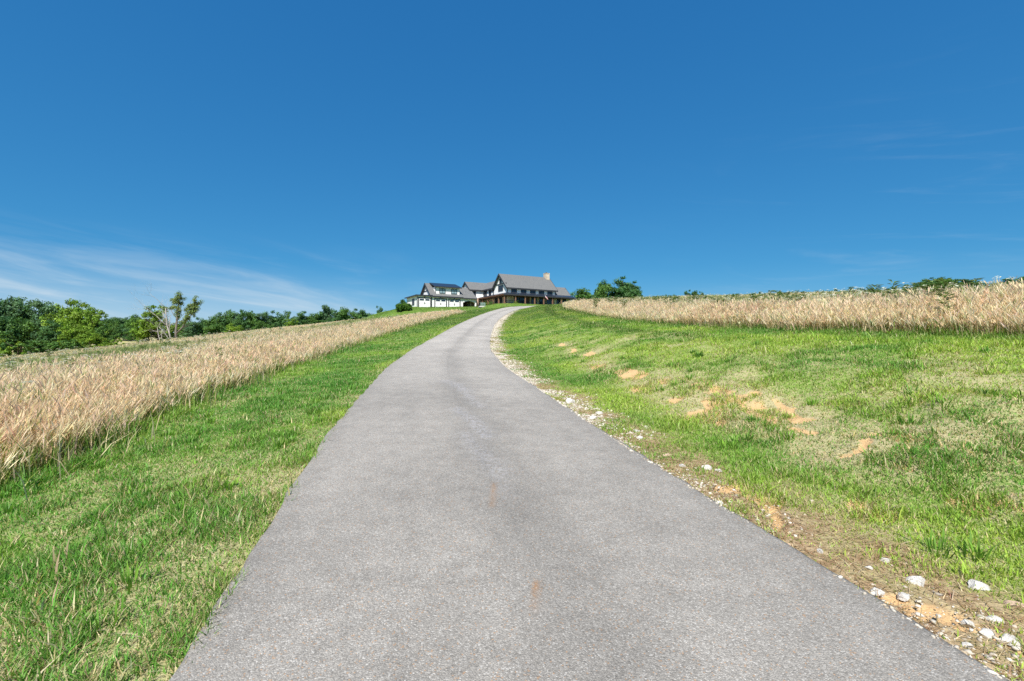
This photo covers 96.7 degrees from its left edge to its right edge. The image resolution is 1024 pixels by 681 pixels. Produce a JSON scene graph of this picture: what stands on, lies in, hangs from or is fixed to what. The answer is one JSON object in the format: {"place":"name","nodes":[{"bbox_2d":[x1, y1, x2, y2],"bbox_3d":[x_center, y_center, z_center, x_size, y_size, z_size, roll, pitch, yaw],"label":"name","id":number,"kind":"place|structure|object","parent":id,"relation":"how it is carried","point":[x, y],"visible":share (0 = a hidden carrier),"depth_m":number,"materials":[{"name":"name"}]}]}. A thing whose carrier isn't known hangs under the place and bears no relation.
{"place":"outdoors","nodes":[
{"label":"outdoors","id":0,"kind":"place"},
{"bbox_2d":[0,303,1023,680],"bbox_3d":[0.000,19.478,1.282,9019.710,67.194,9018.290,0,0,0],"label":"ground","id":1,"kind":"structure","parent":0,"point":[946,617],"depth_m":4.54,"materials":[{"name":"green plant"}]},
{"bbox_2d":[0,342,16,356],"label":"bush","id":2,"kind":"object","parent":1,"relation":"on","point":[10,343],"visible":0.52,"depth_m":99.56,"materials":[{"name":"green plant"}]},
{"bbox_2d":[0,295,28,355],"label":"broadleaf tree","id":3,"kind":"object","parent":1,"relation":"on","point":[11,306],"visible":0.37,"depth_m":124.87,"materials":[{"name":"green plant"}]},
{"bbox_2d":[0,316,29,354],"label":"broadleaf tree","id":4,"kind":"object","parent":1,"relation":"on","point":[6,322],"visible":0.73,"depth_m":109.17,"materials":[{"name":"green plant"}]},
{"bbox_2d":[0,338,34,356],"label":"bush","id":5,"kind":"object","parent":1,"relation":"on","point":[7,350],"visible":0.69,"depth_m":98.46,"materials":[{"name":"green plant"}]},
{"bbox_2d":[0,316,39,353],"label":"broadleaf tree","id":6,"kind":"object","parent":1,"relation":"on","point":[28,325],"visible":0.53,"depth_m":111.19,"materials":[{"name":"green plant"}]},
{"bbox_2d":[10,300,37,339],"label":"broadleaf tree","id":7,"kind":"object","parent":1,"relation":"on","point":[26,308],"visible":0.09,"depth_m":126.57,"materials":[{"name":"green plant"}]},
{"bbox_2d":[18,340,48,354],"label":"bush","id":8,"kind":"object","parent":1,"relation":"on","point":[30,347],"visible":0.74,"depth_m":98.91,"materials":[{"name":"green plant"}]},
{"bbox_2d":[25,298,61,351],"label":"broadleaf tree","id":9,"kind":"object","parent":1,"relation":"on","point":[44,308],"visible":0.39,"depth_m":122.99,"materials":[{"name":"green plant"}]},
{"bbox_2d":[37,320,68,347],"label":"broadleaf tree","id":10,"kind":"object","parent":1,"relation":"on","point":[49,333],"visible":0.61,"depth_m":108.96,"materials":[{"name":"green plant"}]},
{"bbox_2d":[36,340,69,352],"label":"bush","id":11,"kind":"object","parent":1,"relation":"on","point":[54,345],"visible":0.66,"depth_m":100.39,"materials":[{"name":"green plant"}]},
{"bbox_2d":[38,298,83,340],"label":"broadleaf tree","id":12,"kind":"object","parent":1,"relation":"on","point":[67,311],"visible":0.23,"depth_m":121.98,"materials":[{"name":"green plant"}]},
{"bbox_2d":[59,339,86,349],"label":"bush","id":13,"kind":"object","parent":1,"relation":"on","point":[73,344],"visible":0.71,"depth_m":100.38,"materials":[{"name":"green plant"}]},
{"bbox_2d":[56,323,90,349],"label":"broadleaf tree","id":14,"kind":"object","parent":1,"relation":"on","point":[73,333],"visible":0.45,"depth_m":105.16,"materials":[{"name":"green plant"}]},
{"bbox_2d":[59,302,103,342],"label":"broadleaf tree","id":15,"kind":"object","parent":1,"relation":"on","point":[76,317],"visible":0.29,"depth_m":118.24,"materials":[{"name":"green plant"}]},
{"bbox_2d":[75,329,108,347],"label":"broadleaf tree","id":16,"kind":"object","parent":1,"relation":"on","point":[90,340],"visible":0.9,"depth_m":102.80,"materials":[{"name":"green plant"}]},
{"bbox_2d":[79,309,115,342],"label":"broadleaf tree","id":17,"kind":"object","parent":1,"relation":"on","point":[94,322],"visible":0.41,"depth_m":115.06,"materials":[{"name":"green plant"}]},
{"bbox_2d":[94,320,121,342],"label":"broadleaf tree","id":18,"kind":"object","parent":1,"relation":"on","point":[109,336],"visible":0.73,"depth_m":111.74,"materials":[{"name":"green plant"}]},
{"bbox_2d":[98,337,123,345],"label":"bush","id":19,"kind":"object","parent":1,"relation":"on","point":[116,342],"visible":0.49,"depth_m":102.65,"materials":[{"name":"green plant"}]},
{"bbox_2d":[103,318,121,328],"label":"broadleaf tree","id":20,"kind":"object","parent":1,"relation":"on","point":[106,320],"visible":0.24,"depth_m":234.01,"materials":[{"name":"green plant"}]},
{"bbox_2d":[109,316,125,335],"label":"broadleaf tree","id":21,"kind":"object","parent":1,"relation":"on","point":[121,320],"visible":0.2,"depth_m":239.10,"materials":[{"name":"green plant"}]},
{"bbox_2d":[118,317,128,328],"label":"broadleaf tree","id":22,"kind":"object","parent":1,"relation":"on","point":[122,326],"visible":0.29,"depth_m":236.24,"materials":[{"name":"green plant"}]},
{"bbox_2d":[116,328,131,340],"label":"broadleaf tree","id":23,"kind":"object","parent":1,"relation":"on","point":[122,334],"visible":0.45,"depth_m":213.85,"materials":[{"name":"green plant"}]},
{"bbox_2d":[123,327,136,339],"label":"broadleaf tree","id":24,"kind":"object","parent":1,"relation":"on","point":[130,335],"visible":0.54,"depth_m":210.47,"materials":[{"name":"green plant"}]},
{"bbox_2d":[124,315,141,330],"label":"broadleaf tree","id":25,"kind":"object","parent":1,"relation":"on","point":[129,321],"visible":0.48,"depth_m":234.03,"materials":[{"name":"green plant"}]},
{"bbox_2d":[135,324,156,341],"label":"broadleaf tree","id":26,"kind":"object","parent":1,"relation":"on","point":[143,338],"visible":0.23,"depth_m":108.34,"materials":[{"name":"green plant"}]},
{"bbox_2d":[129,305,179,340],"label":"broadleaf tree","id":27,"kind":"object","parent":1,"relation":"on","point":[140,331],"visible":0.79,"depth_m":105.46,"materials":[{"name":"green plant"}]},
{"bbox_2d":[140,316,174,339],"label":"bare tree","id":28,"kind":"object","parent":1,"relation":"on","point":[157,329],"visible":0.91,"depth_m":103.29,"materials":[{"name":"grey wood"}]},
{"bbox_2d":[128,281,191,338],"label":"bare tree","id":29,"kind":"object","parent":1,"relation":"on","point":[166,323],"visible":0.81,"depth_m":104.35,"materials":[{"name":"grey plant"}]},
{"bbox_2d":[178,321,190,336],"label":"broadleaf tree","id":30,"kind":"object","parent":1,"relation":"on","point":[183,332],"visible":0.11,"depth_m":186.86,"materials":[{"name":"green plant"}]},
{"bbox_2d":[168,291,202,337],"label":"ragged tree","id":31,"kind":"object","parent":1,"relation":"on","point":[192,309],"visible":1,"depth_m":102.88,"materials":[{"name":"green plant"}]},
{"bbox_2d":[182,321,198,336],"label":"broadleaf tree","id":32,"kind":"object","parent":1,"relation":"on","point":[189,329],"visible":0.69,"depth_m":170.27,"materials":[{"name":"green plant"}]},
{"bbox_2d":[196,317,206,335],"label":"broadleaf tree","id":33,"kind":"object","parent":1,"relation":"on","point":[200,330],"visible":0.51,"depth_m":174.16,"materials":[{"name":"green plant"}]},
{"bbox_2d":[0,313,417,393],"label":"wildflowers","id":34,"kind":"object","parent":1,"relation":"on","point":[49,353],"visible":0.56,"depth_m":26.94,"materials":[{"name":"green plant"}]},
{"bbox_2d":[203,316,223,330],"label":"broadleaf tree","id":35,"kind":"object","parent":1,"relation":"on","point":[212,321],"visible":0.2,"depth_m":177.04,"materials":[{"name":"green plant"}]},
{"bbox_2d":[203,323,227,334],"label":"bush","id":36,"kind":"object","parent":1,"relation":"on","point":[212,328],"visible":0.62,"depth_m":159.49,"materials":[{"name":"green plant"}]},
{"bbox_2d":[215,312,229,330],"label":"broadleaf tree","id":37,"kind":"object","parent":1,"relation":"on","point":[222,321],"visible":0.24,"depth_m":180.53,"materials":[{"name":"green plant"}]},
{"bbox_2d":[213,310,235,332],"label":"broadleaf tree","id":38,"kind":"object","parent":1,"relation":"on","point":[227,319],"visible":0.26,"depth_m":183.38,"materials":[{"name":"green plant"}]},
{"bbox_2d":[224,312,240,330],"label":"broadleaf tree","id":39,"kind":"object","parent":1,"relation":"on","point":[233,317],"visible":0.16,"depth_m":184.66,"materials":[{"name":"green plant"}]},
{"bbox_2d":[0,309,465,500],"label":"meadow grass","id":40,"kind":"structure","parent":1,"relation":"on","point":[54,413],"depth_m":9.34,"materials":[{"name":"plant"}]},
{"bbox_2d":[223,323,242,332],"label":"bush","id":41,"kind":"object","parent":1,"relation":"on","point":[235,328],"visible":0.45,"depth_m":157.25,"materials":[{"name":"green plant"}]},
{"bbox_2d":[232,310,250,330],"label":"broadleaf tree","id":42,"kind":"object","parent":1,"relation":"on","point":[239,321],"visible":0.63,"depth_m":171.86,"materials":[{"name":"green plant"}]},
{"bbox_2d":[241,310,259,329],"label":"broadleaf tree","id":43,"kind":"object","parent":1,"relation":"on","point":[252,320],"visible":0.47,"depth_m":174.72,"materials":[{"name":"green plant"}]},
{"bbox_2d":[253,313,267,325],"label":"broadleaf tree","id":44,"kind":"object","parent":1,"relation":"on","point":[259,316],"visible":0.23,"depth_m":177.87,"materials":[{"name":"green plant"}]},
{"bbox_2d":[249,321,274,329],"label":"broadleaf tree","id":45,"kind":"object","parent":1,"relation":"on","point":[258,325],"visible":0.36,"depth_m":159.13,"materials":[{"name":"green plant"}]},
{"bbox_2d":[263,310,280,327],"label":"broadleaf tree","id":46,"kind":"object","parent":1,"relation":"on","point":[269,321],"visible":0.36,"depth_m":181.34,"materials":[{"name":"green plant"}]},
{"bbox_2d":[272,315,286,327],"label":"broadleaf tree","id":47,"kind":"object","parent":1,"relation":"on","point":[278,318],"visible":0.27,"depth_m":183.43,"materials":[{"name":"green plant"}]},
{"bbox_2d":[275,310,290,323],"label":"broadleaf tree","id":48,"kind":"object","parent":1,"relation":"on","point":[287,313],"visible":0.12,"depth_m":186.87,"materials":[{"name":"green plant"}]},
{"bbox_2d":[284,319,299,325],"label":"broadleaf tree","id":49,"kind":"object","parent":1,"relation":"on","point":[290,323],"visible":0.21,"depth_m":161.42,"materials":[{"name":"green plant"}]},
{"bbox_2d":[283,316,301,325],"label":"broadleaf tree","id":50,"kind":"object","parent":1,"relation":"on","point":[296,318],"visible":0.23,"depth_m":172.83,"materials":[{"name":"green plant"}]},
{"bbox_2d":[296,311,311,324],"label":"broadleaf tree","id":51,"kind":"object","parent":1,"relation":"on","point":[302,318],"visible":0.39,"depth_m":175.63,"materials":[{"name":"green plant"}]},
{"bbox_2d":[305,313,321,323],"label":"broadleaf tree","id":52,"kind":"object","parent":1,"relation":"on","point":[313,319],"visible":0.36,"depth_m":179.02,"materials":[{"name":"green plant"}]},
{"bbox_2d":[310,311,325,322],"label":"broadleaf tree","id":53,"kind":"object","parent":1,"relation":"on","point":[320,316],"visible":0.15,"depth_m":181.21,"materials":[{"name":"green plant"}]},
{"bbox_2d":[319,304,334,321],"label":"broadleaf tree","id":54,"kind":"object","parent":1,"relation":"on","point":[326,315],"visible":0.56,"depth_m":185.12,"materials":[{"name":"green plant"}]},
{"bbox_2d":[324,310,343,322],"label":"broadleaf tree","id":55,"kind":"object","parent":1,"relation":"on","point":[337,317],"visible":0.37,"depth_m":171.21,"materials":[{"name":"green plant"}]},
{"bbox_2d":[332,306,352,320],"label":"broadleaf tree","id":56,"kind":"object","parent":1,"relation":"on","point":[342,313],"visible":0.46,"depth_m":174.52,"materials":[{"name":"green plant"}]},
{"bbox_2d":[344,309,361,319],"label":"broadleaf tree","id":57,"kind":"object","parent":1,"relation":"on","point":[354,315],"visible":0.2,"depth_m":176.79,"materials":[{"name":"green plant"}]},
{"bbox_2d":[353,308,365,319],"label":"broadleaf tree","id":58,"kind":"object","parent":1,"relation":"on","point":[361,311],"visible":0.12,"depth_m":180.22,"materials":[{"name":"green plant"}]},
{"bbox_2d":[396,303,411,310],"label":"hedge","id":59,"kind":"object","parent":1,"relation":"on","point":[403,306],"visible":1,"depth_m":96.40,"materials":[{"name":"green plant"}]},
{"bbox_2d":[404,272,575,306],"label":"farmhouse","id":60,"kind":"object","parent":1,"relation":"on","point":[505,288],"visible":0.77,"depth_m":109.39,"materials":[{"name":"white"}]},
{"bbox_2d":[418,297,430,306],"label":"garage door","id":61,"kind":"structure","parent":60,"relation":"in","point":[422,302],"depth_m":105.80,"materials":[{"name":"white paint"}]},
{"bbox_2d":[434,298,446,306],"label":"garage door","id":62,"kind":"structure","parent":60,"relation":"in","point":[438,302],"depth_m":107.84,"materials":[{"name":"white paint"}]},
{"bbox_2d":[439,288,445,292],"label":"window","id":63,"kind":"structure","parent":60,"relation":"in","point":[441,290],"depth_m":108.50,"materials":[{"name":"blue glass"}]},
{"bbox_2d":[451,289,456,293],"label":"window","id":64,"kind":"structure","parent":60,"relation":"in","point":[453,291],"depth_m":109.99,"materials":[{"name":"blue glass"}]},
{"bbox_2d":[448,299,459,306],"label":"garage door","id":65,"kind":"structure","parent":60,"relation":"in","point":[451,302],"depth_m":109.52,"materials":[{"name":"white paint"}]},
{"bbox_2d":[531,298,536,303],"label":"window","id":66,"kind":"structure","parent":60,"relation":"in","point":[532,299],"depth_m":108.55,"materials":[{"name":"black glass"}]},
{"bbox_2d":[539,298,545,303],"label":"window","id":67,"kind":"structure","parent":60,"relation":"in","point":[540,299],"depth_m":109.70,"materials":[{"name":"black glass"}]},
{"bbox_2d":[547,299,553,303],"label":"window","id":68,"kind":"structure","parent":60,"relation":"in","point":[549,301],"depth_m":110.93,"materials":[{"name":"black glass"}]},
{"bbox_2d":[566,398,574,402],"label":"rock","id":69,"kind":"object","parent":1,"relation":"on","point":[569,400],"visible":0.52,"depth_m":8.29,"materials":[{"name":"stone"}]},
{"bbox_2d":[570,287,597,299],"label":"broadleaf tree","id":70,"kind":"object","parent":1,"relation":"on","point":[582,294],"visible":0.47,"depth_m":148.07,"materials":[{"name":"green plant"}]},
{"bbox_2d":[593,279,612,298],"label":"broadleaf tree","id":71,"kind":"object","parent":1,"relation":"on","point":[600,289],"visible":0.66,"depth_m":148.71,"materials":[{"name":"green plant"}]},
{"bbox_2d":[604,276,633,298],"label":"broadleaf tree","id":72,"kind":"object","parent":1,"relation":"on","point":[622,290],"visible":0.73,"depth_m":146.62,"materials":[{"name":"green plant"}]},
{"bbox_2d":[628,281,642,296],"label":"broadleaf tree","id":73,"kind":"object","parent":1,"relation":"on","point":[636,291],"visible":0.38,"depth_m":149.50,"materials":[{"name":"green plant"}]},
{"bbox_2d":[701,465,711,469],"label":"rock","id":74,"kind":"object","parent":1,"relation":"on","point":[707,466],"visible":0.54,"depth_m":4.83,"materials":[{"name":"stone"}]},
{"bbox_2d":[562,276,1023,335],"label":"meadow grass","id":75,"kind":"structure","parent":1,"relation":"on","point":[987,308],"depth_m":12.92,"materials":[{"name":"plant"}]},
{"bbox_2d":[575,276,1021,312],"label":"wildflowers","id":76,"kind":"object","parent":1,"relation":"on","point":[871,289],"visible":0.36,"depth_m":20.89,"materials":[{"name":"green plant"}]},
{"bbox_2d":[870,587,884,595],"bbox_3d":[2.150,1.489,2.688,0.069,0.042,0.069,0,0,-32],"label":"rock","id":77,"kind":"object","parent":1,"relation":"on","point":[880,592],"visible":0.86,"depth_m":2.68,"materials":[{"name":"stone"}]},
{"bbox_2d":[879,557,890,562],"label":"rock","id":78,"kind":"object","parent":1,"relation":"on","point":[887,559],"visible":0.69,"depth_m":3.05,"materials":[{"name":"stone"}]},
{"bbox_2d":[897,592,909,600],"bbox_3d":[2.288,1.499,2.662,0.060,0.040,0.057,0,0,35],"label":"rock","id":79,"kind":"object","parent":1,"relation":"on","point":[903,596],"visible":0.96,"depth_m":2.65,"materials":[{"name":"stone"}]},
{"bbox_2d":[905,576,924,586],"bbox_3d":[2.503,1.487,2.825,0.114,0.070,0.089,0,0,-43],"label":"rock","id":80,"kind":"object","parent":1,"relation":"on","point":[918,580],"visible":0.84,"depth_m":2.80,"materials":[{"name":"stone"}]},
{"bbox_2d":[904,281,929,288],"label":"broadleaf tree","id":81,"kind":"object","parent":1,"relation":"on","point":[915,285],"visible":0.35,"depth_m":117.61,"materials":[{"name":"green plant"}]},
{"bbox_2d":[919,277,940,287],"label":"broadleaf tree","id":82,"kind":"object","parent":1,"relation":"on","point":[926,280],"visible":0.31,"depth_m":117.32,"materials":[{"name":"green plant"}]},
{"bbox_2d":[933,277,954,287],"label":"broadleaf tree","id":83,"kind":"object","parent":1,"relation":"on","point":[948,280],"visible":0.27,"depth_m":116.75,"materials":[{"name":"green plant"}]},
{"bbox_2d":[958,279,974,287],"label":"broadleaf tree","id":84,"kind":"object","parent":1,"relation":"on","point":[967,280],"visible":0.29,"depth_m":117.68,"materials":[{"name":"green plant"}]},
{"bbox_2d":[960,619,975,627],"bbox_3d":[2.442,1.519,2.441,0.054,0.039,0.049,4,6,15],"label":"rock","id":85,"kind":"object","parent":1,"relation":"on","point":[964,622],"visible":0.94,"depth_m":2.43,"materials":[{"name":"stone"}]},
{"bbox_2d":[962,642,973,648],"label":"rock","id":86,"kind":"object","parent":1,"relation":"on","point":[967,644],"visible":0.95,"depth_m":2.25,"materials":[{"name":"stone"}]},
{"bbox_2d":[968,579,990,590],"bbox_3d":[2.844,1.504,2.777,0.131,0.071,0.088,-1,3,11],"label":"rock","id":87,"kind":"object","parent":1,"relation":"on","point":[972,583],"visible":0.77,"depth_m":2.76,"materials":[{"name":"stone"}]},
{"bbox_2d":[978,628,994,638],"bbox_3d":[2.467,1.519,2.360,0.078,0.035,0.051,0,1,-22],"label":"rock","id":88,"kind":"object","parent":1,"relation":"on","point":[990,633],"visible":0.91,"depth_m":2.35,"materials":[{"name":"stone"}]},
{"bbox_2d":[985,615,1004,623],"bbox_3d":[2.620,1.516,2.469,0.077,0.041,0.076,0,0,-20],"label":"rock","id":89,"kind":"object","parent":1,"relation":"on","point":[994,617],"visible":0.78,"depth_m":2.46,"materials":[{"name":"stone"}]},
{"bbox_2d":[999,277,1014,284],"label":"broadleaf tree","id":90,"kind":"object","parent":1,"relation":"on","point":[1005,280],"visible":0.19,"depth_m":117.82,"materials":[{"name":"green plant"}]},
{"bbox_2d":[999,633,1020,646],"bbox_3d":[2.540,1.526,2.317,0.109,0.025,0.077,-4,6,-27],"label":"rock","id":91,"kind":"object","parent":1,"relation":"on","point":[1007,637],"visible":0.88,"depth_m":2.31,"materials":[{"name":"stone"}]},
{"bbox_2d":[1003,600,1023,607],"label":"rock","id":92,"kind":"object","parent":1,"relation":"on","point":[1011,602],"visible":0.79,"depth_m":2.61,"materials":[{"name":"beige stone"}]},
{"bbox_2d":[1009,276,1023,281],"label":"broadleaf tree","id":93,"kind":"object","parent":1,"relation":"on","point":[1022,277],"visible":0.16,"depth_m":118.15,"materials":[{"name":"green plant"}]},
{"bbox_2d":[0,0,1023,329],"label":"sky","id":94,"kind":"structure","parent":0,"point":[259,156],"materials":[{"name":"blue"}]},
{"bbox_2d":[169,306,1008,680],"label":"driveway","id":95,"kind":"structure","parent":0,"point":[465,504],"depth_m":2.77,"materials":[{"name":"grey asphalt"}]},
{"bbox_2d":[490,310,1023,680],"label":"gravel","id":96,"kind":"structure","parent":0,"point":[965,651],"depth_m":4.34,"materials":[{"name":"beige gravel"}]}
]}

